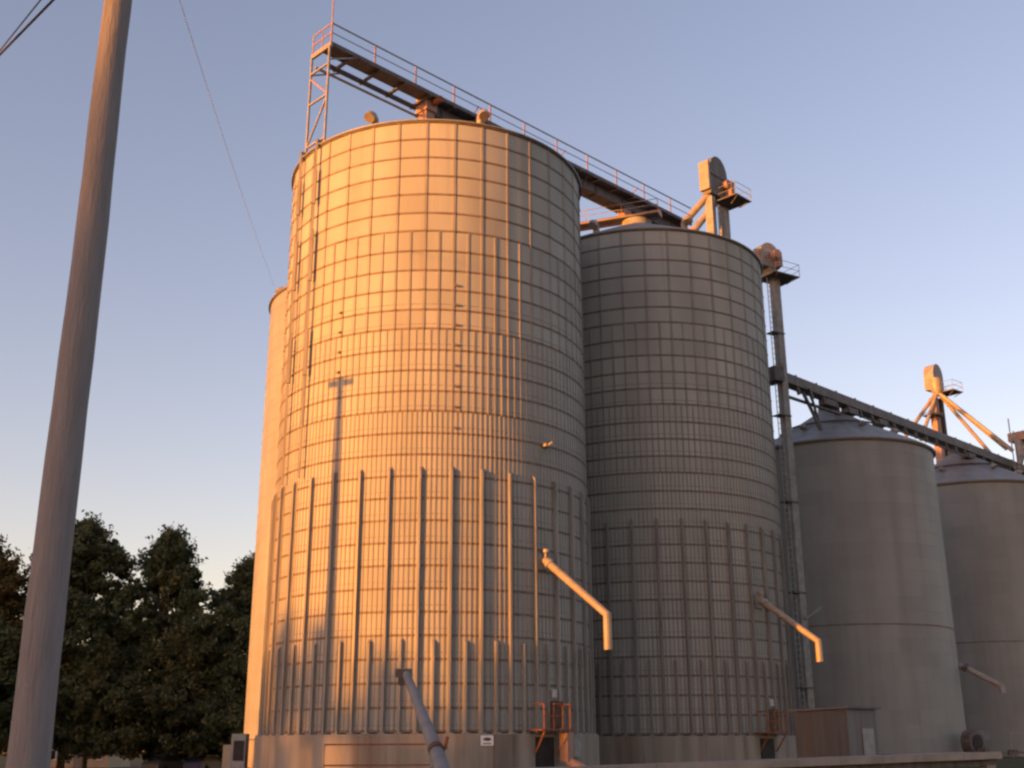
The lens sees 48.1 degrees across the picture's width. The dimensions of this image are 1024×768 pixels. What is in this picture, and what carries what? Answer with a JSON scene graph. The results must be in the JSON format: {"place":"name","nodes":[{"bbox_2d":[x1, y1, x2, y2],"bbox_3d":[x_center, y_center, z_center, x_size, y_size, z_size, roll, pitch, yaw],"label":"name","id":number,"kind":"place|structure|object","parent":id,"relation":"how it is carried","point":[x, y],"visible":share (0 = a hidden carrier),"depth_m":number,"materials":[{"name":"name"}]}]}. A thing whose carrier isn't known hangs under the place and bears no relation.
{"place":"outdoors","nodes":[
{"label":"outdoors","id":0,"kind":"place"},
{"bbox_2d":[0,0,40,50],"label":"overhead wire","id":1,"kind":"object","parent":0,"point":[34,7],"visible":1,"depth_m":13.39,"materials":[{"name":"black metal"}]},
{"bbox_2d":[0,753,1023,767],"bbox_3d":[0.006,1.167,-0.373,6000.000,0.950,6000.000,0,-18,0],"label":"ground","id":2,"kind":"structure","parent":0,"point":[1004,762],"depth_m":76.42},
{"bbox_2d":[0,620,73,741],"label":"bushy tree","id":3,"kind":"object","parent":2,"relation":"on","point":[8,675],"visible":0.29,"depth_m":96.85,"materials":[{"name":"green plant"}]},
{"bbox_2d":[0,534,75,702],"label":"cottonwood tree","id":4,"kind":"object","parent":2,"relation":"on","point":[12,580],"visible":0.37,"depth_m":103.22,"materials":[{"name":"green plant"}]},
{"bbox_2d":[6,0,131,767],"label":"utility pole","id":5,"kind":"object","parent":2,"relation":"on","point":[32,725],"visible":1,"depth_m":10.49,"materials":[{"name":"brown wood"}]},
{"bbox_2d":[0,0,54,55],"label":"overhead wire","id":6,"kind":"object","parent":5,"relation":"attached to","point":[28,25],"visible":1,"depth_m":13.47,"materials":[{"name":"black metal"}]},
{"bbox_2d":[0,510,168,767],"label":"cottonwood tree","id":7,"kind":"object","parent":2,"relation":"on","point":[96,556],"visible":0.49,"depth_m":106.07,"materials":[{"name":"green plant"}]},
{"bbox_2d":[50,745,130,767],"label":"house","id":8,"kind":"structure","parent":2,"relation":"on","point":[106,761],"depth_m":134.99,"materials":[{"name":"beige"}]},
{"bbox_2d":[73,753,81,767],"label":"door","id":9,"kind":"structure","parent":8,"relation":"in","point":[76,761],"depth_m":134.86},
{"bbox_2d":[0,633,187,767],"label":"bushy tree","id":10,"kind":"object","parent":2,"relation":"on","point":[96,663],"visible":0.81,"depth_m":97.01,"materials":[{"name":"green plant"}]},
{"bbox_2d":[142,755,184,767],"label":"parked car","id":11,"kind":"object","parent":2,"relation":"on","point":[164,761],"visible":0.77,"depth_m":97.61,"materials":[{"name":"grey paint"}]},
{"bbox_2d":[90,620,244,760],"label":"bushy tree","id":12,"kind":"object","parent":2,"relation":"on","point":[175,660],"visible":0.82,"depth_m":100.54,"materials":[{"name":"green plant"}]},
{"bbox_2d":[88,522,249,748],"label":"cottonwood tree","id":13,"kind":"object","parent":2,"relation":"on","point":[171,573],"visible":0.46,"depth_m":108.30,"materials":[{"name":"green plant"}]},
{"bbox_2d":[183,754,221,767],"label":"parked car","id":14,"kind":"object","parent":2,"relation":"on","point":[208,761],"visible":0.75,"depth_m":98.00,"materials":[{"name":"blue paint"}]},
{"bbox_2d":[165,551,254,724],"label":"cottonwood tree","id":15,"kind":"object","parent":2,"relation":"on","point":[239,593],"visible":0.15,"depth_m":108.72,"materials":[{"name":"green plant"}]},
{"bbox_2d":[175,637,249,759],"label":"bushy tree","id":16,"kind":"object","parent":2,"relation":"on","point":[235,667],"visible":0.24,"depth_m":100.65,"materials":[{"name":"green plant"}]},
{"bbox_2d":[222,734,249,767],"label":"control cabinet","id":17,"kind":"object","parent":2,"relation":"on","point":[235,753],"visible":1,"depth_m":60.09,"materials":[{"name":"grey metal"}]},
{"bbox_2d":[244,286,286,767],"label":"grain bin","id":18,"kind":"object","parent":2,"relation":"on","point":[270,438],"visible":0.2,"depth_m":82.69,"materials":[{"name":"concrete"}]},
{"bbox_2d":[323,743,430,767],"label":"pipe rail","id":19,"kind":"object","parent":2,"relation":"on","point":[379,764],"visible":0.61,"depth_m":50.92,"materials":[{"name":"metal"}]},
{"bbox_2d":[395,669,450,767],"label":"grain auger","id":20,"kind":"object","parent":2,"relation":"on","point":[436,748],"visible":1,"depth_m":38.90,"materials":[{"name":"metal"}]},
{"bbox_2d":[253,109,611,767],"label":"grain bin","id":21,"kind":"object","parent":2,"relation":"on","point":[430,525],"visible":0.98,"depth_m":59.27,"materials":[{"name":"metal"}]},
{"bbox_2d":[179,0,272,281],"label":"stay wire","id":22,"kind":"object","parent":21,"relation":"attached to","point":[217,119],"visible":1,"depth_m":43.11,"materials":[{"name":"grey metal"}]},
{"bbox_2d":[281,45,356,483],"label":"support tower","id":23,"kind":"structure","parent":21,"relation":"on","point":[309,279],"depth_m":64.87,"materials":[{"name":"metal"}]},
{"bbox_2d":[311,0,691,227],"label":"conveyor catwalk","id":24,"kind":"object","parent":23,"relation":"on","point":[595,188],"visible":0.66,"depth_m":74.70,"materials":[{"name":"metal"}]},
{"bbox_2d":[481,735,492,745],"bbox_3d":[-1.168,16.758,53.868,0.620,0.460,0.034,6,-19,-20],"label":"sign","id":25,"kind":"object","parent":21,"relation":"attached to","point":[486,740],"visible":1,"depth_m":53.85,"materials":[{"name":"metal"}]},
{"bbox_2d":[493,734,513,767],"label":"tunnel door","id":26,"kind":"structure","parent":21,"relation":"in","point":[503,744],"depth_m":54.03,"materials":[{"name":"grey metal"}]},
{"bbox_2d":[535,737,554,767],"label":"tunnel doorway","id":27,"kind":"structure","parent":21,"relation":"in","point":[544,757],"depth_m":55.28,"materials":[{"name":"black"}]},
{"bbox_2d":[580,215,823,764],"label":"grain bin","id":28,"kind":"object","parent":2,"relation":"on","point":[690,592],"visible":0.68,"depth_m":72.24,"materials":[{"name":"metal"}]},
{"bbox_2d":[580,198,661,231],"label":"cross conveyor","id":29,"kind":"object","parent":28,"relation":"on","point":[619,220],"visible":0.32,"depth_m":86.59,"materials":[{"name":"grey metal"}]},
{"bbox_2d":[760,738,774,758],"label":"tunnel doorway","id":30,"kind":"structure","parent":28,"relation":"in","point":[768,752],"depth_m":68.23,"materials":[{"name":"black"}]},
{"bbox_2d":[686,156,751,238],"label":"bucket elevator","id":31,"kind":"object","parent":2,"relation":"on","point":[717,188],"visible":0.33,"depth_m":95.57,"materials":[{"name":"metal"}]},
{"bbox_2d":[538,751,1002,767],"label":"concrete ramp","id":32,"kind":"structure","parent":2,"relation":"on","point":[954,759],"depth_m":51.92,"materials":[{"name":"concrete"}]},
{"bbox_2d":[753,243,821,708],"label":"bucket elevator","id":33,"kind":"object","parent":2,"relation":"on","point":[769,255],"visible":0.89,"depth_m":90.39,"materials":[{"name":"metal"}]},
{"bbox_2d":[789,706,879,757],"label":"shed","id":34,"kind":"structure","parent":2,"relation":"on","point":[837,731],"depth_m":57.11,"materials":[{"name":"grey metal"}]},
{"bbox_2d":[862,728,875,754],"bbox_3d":[17.718,18.055,56.789,0.850,1.900,0.040,13,-22,-35],"label":"door","id":35,"kind":"structure","parent":34,"relation":"in","point":[868,733],"depth_m":56.85,"materials":[{"name":"grey metal"}]},
{"bbox_2d":[774,408,1005,754],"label":"grain bin","id":36,"kind":"object","parent":2,"relation":"on","point":[880,622],"visible":0.55,"depth_m":89.81,"materials":[{"name":"metal"}]},
{"bbox_2d":[787,373,1023,474],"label":"drag conveyor","id":37,"kind":"object","parent":36,"relation":"on","point":[827,399],"visible":0.81,"depth_m":103.08,"materials":[{"name":"metal"}]},
{"bbox_2d":[904,364,1013,462],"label":"bucket elevator","id":38,"kind":"object","parent":2,"relation":"on","point":[933,380],"visible":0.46,"depth_m":125.06,"materials":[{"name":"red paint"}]},
{"bbox_2d":[1007,419,1023,470],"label":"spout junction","id":39,"kind":"object","parent":38,"relation":"attached to","point":[1016,439],"visible":0.91,"depth_m":118.34,"materials":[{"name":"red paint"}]},
{"bbox_2d":[960,730,990,751],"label":"aeration fan","id":40,"kind":"object","parent":2,"relation":"on","point":[971,740],"visible":0.64,"depth_m":86.04},
{"bbox_2d":[935,451,1023,756],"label":"grain bin","id":41,"kind":"object","parent":2,"relation":"on","point":[981,504],"visible":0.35,"depth_m":104.80,"materials":[{"name":"metal"}]},
{"bbox_2d":[1007,733,1023,757],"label":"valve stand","id":42,"kind":"object","parent":2,"relation":"on","point":[1012,752],"visible":0.88,"depth_m":87.02,"materials":[{"name":"grey metal"}]},
{"bbox_2d":[0,0,1023,753],"label":"sky","id":43,"kind":"structure","parent":0,"point":[877,145],"materials":[{"name":"blue"}]}
]}

